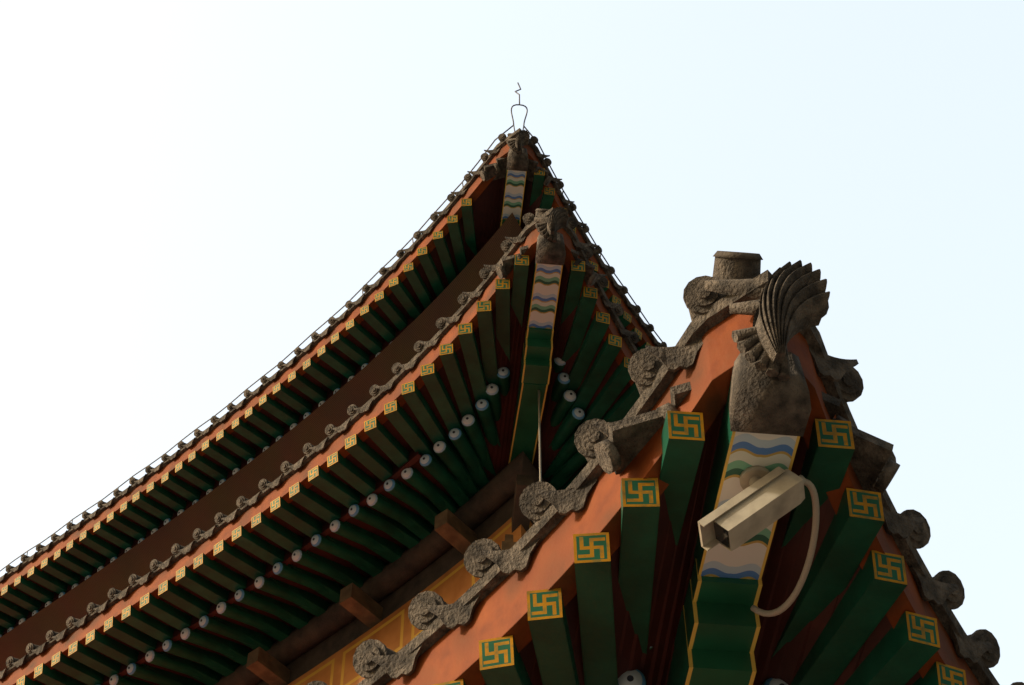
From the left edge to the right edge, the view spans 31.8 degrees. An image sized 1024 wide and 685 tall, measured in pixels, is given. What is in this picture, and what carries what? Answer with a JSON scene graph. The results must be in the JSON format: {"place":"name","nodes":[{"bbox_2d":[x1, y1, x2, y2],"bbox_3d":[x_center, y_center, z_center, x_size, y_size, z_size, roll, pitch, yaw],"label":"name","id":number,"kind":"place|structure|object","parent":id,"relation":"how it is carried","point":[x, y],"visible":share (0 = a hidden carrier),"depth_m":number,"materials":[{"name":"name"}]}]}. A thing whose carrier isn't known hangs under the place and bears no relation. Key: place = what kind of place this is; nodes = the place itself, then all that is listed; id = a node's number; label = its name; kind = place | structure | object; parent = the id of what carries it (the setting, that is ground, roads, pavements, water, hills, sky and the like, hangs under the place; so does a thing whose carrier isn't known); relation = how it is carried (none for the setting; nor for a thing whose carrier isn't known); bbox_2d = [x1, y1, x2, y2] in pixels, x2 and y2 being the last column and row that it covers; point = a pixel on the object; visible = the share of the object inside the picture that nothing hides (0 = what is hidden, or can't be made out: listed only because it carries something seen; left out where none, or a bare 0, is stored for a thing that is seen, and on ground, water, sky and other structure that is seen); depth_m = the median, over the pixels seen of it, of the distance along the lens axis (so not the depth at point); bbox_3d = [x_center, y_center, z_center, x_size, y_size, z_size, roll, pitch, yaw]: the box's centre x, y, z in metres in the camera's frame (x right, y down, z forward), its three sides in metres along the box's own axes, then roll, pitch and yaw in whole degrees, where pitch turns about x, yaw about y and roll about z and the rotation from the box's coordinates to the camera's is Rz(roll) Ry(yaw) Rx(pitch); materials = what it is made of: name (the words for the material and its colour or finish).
{"place":"outdoors","nodes":[
{"label":"outdoors","id":0,"kind":"place"},
{"bbox_2d":[0,342,390,636],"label":"rafter ends","id":1,"kind":"object","parent":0,"point":[180,511],"visible":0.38,"depth_m":27.29,"materials":[{"name":"wood"}]},
{"bbox_2d":[0,213,521,670],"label":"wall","id":2,"kind":"structure","parent":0,"point":[179,529],"depth_m":26.72,"materials":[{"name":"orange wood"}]},
{"bbox_2d":[0,168,650,633],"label":"rafters","id":3,"kind":"object","parent":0,"point":[10,612],"visible":0.23,"depth_m":26.46,"materials":[{"name":"green wood"}]},
{"bbox_2d":[1,178,638,634],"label":"top eave soffit boards","id":4,"kind":"object","parent":3,"relation":"on","point":[487,206],"visible":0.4,"depth_m":25.87,"materials":[{"name":"brown wood"}]},
{"bbox_2d":[0,144,655,597],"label":"eave fascia","id":5,"kind":"structure","parent":3,"relation":"attached to","point":[476,188],"depth_m":25.99,"materials":[{"name":"orange wood"}]},
{"bbox_2d":[0,128,666,582],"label":"roof tiles","id":6,"kind":"object","parent":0,"point":[436,218],"visible":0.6,"depth_m":25.91,"materials":[{"name":"grey tile"}]},
{"bbox_2d":[0,0,1023,684],"label":"sky","id":7,"kind":"structure","parent":0,"point":[190,190],"materials":[{"name":"white"}]},
{"bbox_2d":[500,168,526,226],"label":"corner beam","id":8,"kind":"structure","parent":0,"point":[514,188],"depth_m":24.97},
{"bbox_2d":[480,130,551,185],"bbox_3d":[0.052,-2.358,25.203,1.239,0.789,1.195,-33,-59,22],"label":"roof ornament","id":9,"kind":"object","parent":8,"relation":"on","point":[516,159],"visible":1,"depth_m":24.77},
{"bbox_3d":[0.353,4.923,11.753,9.230,2.526,9.230,-33,-59,22],"label":"low eave roof slab","id":10,"kind":"object","parent":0,"visible":0},
{"bbox_2d":[307,270,1023,684],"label":"roof tiles","id":11,"kind":"object","parent":10,"relation":"on","point":[543,506],"visible":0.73,"depth_m":7.68,"materials":[{"name":"ceramic"}]},
{"bbox_2d":[484,405,920,684],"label":"eave soffit boards","id":12,"kind":"object","parent":10,"relation":"on","point":[781,575],"visible":0.21,"depth_m":7.76,"materials":[{"name":"red paint"}]},
{"bbox_2d":[385,314,980,684],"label":"eave fascia","id":13,"kind":"structure","parent":12,"relation":"attached to","point":[500,610],"depth_m":7.50,"materials":[{"name":"orange paint"}]},
{"bbox_2d":[434,410,966,684],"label":"rafters","id":14,"kind":"object","parent":12,"relation":"on","point":[905,650],"visible":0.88,"depth_m":7.46,"materials":[{"name":"green paint"}]},
{"bbox_2d":[618,647,787,684],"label":"round rafter ends","id":15,"kind":"object","parent":12,"relation":"on","point":[635,677],"visible":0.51,"depth_m":8.00,"materials":[{"name":"white paint"}]},
{"bbox_2d":[666,381,799,684],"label":"corner beam","id":16,"kind":"structure","parent":10,"relation":"on","point":[717,633],"depth_m":7.60,"materials":[{"name":"green paint"}]},
{"bbox_2d":[594,251,899,493],"bbox_3d":[1.036,0.441,7.842,1.197,1.104,1.986,-13,-54,10],"label":"roof ornament","id":17,"kind":"object","parent":16,"relation":"attached to","point":[769,392],"visible":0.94,"depth_m":7.07,"materials":[{"name":"ceramic"}]},
{"bbox_2d":[698,465,819,616],"bbox_3d":[1.064,0.839,7.248,0.470,0.344,0.771,-20,-55,15],"label":"security camera","id":18,"kind":"object","parent":16,"relation":"attached to","point":[764,499],"visible":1,"depth_m":7.08,"materials":[{"name":"beige metal"}]},
{"bbox_3d":[-2.093,27.071,23.494,40.000,7.528,40.000,-33,-59,22],"label":"low storey wall","id":19,"kind":"object","parent":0,"visible":0},
{"bbox_3d":[-2.750,26.949,33.781,40.000,9.946,40.000,-33,-59,22],"label":"middle storey wall","id":20,"kind":"object","parent":19,"relation":"on","visible":0},
{"bbox_2d":[214,451,544,684],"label":"eave purlin and beam ends","id":21,"kind":"object","parent":20,"relation":"attached to","point":[517,475],"visible":0.6,"depth_m":20.29,"materials":[{"name":"brown wood"}]},
{"bbox_2d":[256,495,533,684],"bbox_3d":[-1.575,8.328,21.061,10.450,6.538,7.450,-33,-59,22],"label":"eave architrave","id":22,"kind":"object","parent":20,"relation":"attached to","point":[448,577],"visible":0.23,"depth_m":20.12,"materials":[{"name":"orange wood"}]},
{"bbox_3d":[-1.452,4.681,23.456,12.489,2.513,9.489,-33,-59,22],"label":"eave roof slab","id":23,"kind":"object","parent":20,"relation":"on","visible":0},
{"bbox_2d":[0,207,638,679],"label":"roof tiles","id":24,"kind":"object","parent":23,"relation":"attached to","point":[466,301],"visible":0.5,"depth_m":19.37,"materials":[{"name":"ceramic"}]},
{"bbox_2d":[35,258,630,684],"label":"eave soffit boards","id":25,"kind":"object","parent":23,"relation":"on","point":[501,452],"visible":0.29,"depth_m":19.67,"materials":[{"name":"red paint"}]},
{"bbox_2d":[0,228,633,684],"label":"eave fascia","id":26,"kind":"structure","parent":25,"relation":"attached to","point":[282,490],"depth_m":19.53,"materials":[{"name":"orange paint"}]},
{"bbox_2d":[16,255,639,684],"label":"eave flying rafters","id":27,"kind":"object","parent":25,"relation":"on","point":[88,665],"visible":0.45,"depth_m":19.66,"materials":[{"name":"green paint"}]},
{"bbox_2d":[97,357,586,684],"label":"roof rafters","id":28,"kind":"object","parent":25,"relation":"on","point":[435,469],"visible":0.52,"depth_m":19.88,"materials":[{"name":"green paint"}]},
{"bbox_2d":[508,256,562,463],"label":"corner beam","id":29,"kind":"structure","parent":23,"relation":"attached to","point":[535,371],"depth_m":18.65,"materials":[{"name":"green paint"}]},
{"bbox_2d":[538,390,541,480],"bbox_3d":[0.284,2.888,16.013,0.022,7.629,0.376,4,-53,-4],"label":"cable","id":30,"kind":"object","parent":29,"relation":"attached to","point":[539,428],"visible":0.38,"depth_m":18.31,"materials":[{"name":"beige"}]},
{"bbox_2d":[496,206,598,285],"bbox_3d":[0.401,-0.780,18.624,0.987,0.852,1.552,-14,-54,10],"label":"roof ornament","id":31,"kind":"object","parent":29,"relation":"attached to","point":[550,249],"visible":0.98,"depth_m":18.04,"materials":[{"name":"ceramic"}]},
{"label":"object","id":32,"kind":"object","parent":20,"relation":"on","visible":0},
{"bbox_2d":[0,82,662,570],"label":"lightning rod wire","id":33,"kind":"object","parent":32,"relation":"on","point":[344,306],"visible":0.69,"depth_m":26.09,"materials":[{"name":"metal"}]}
]}

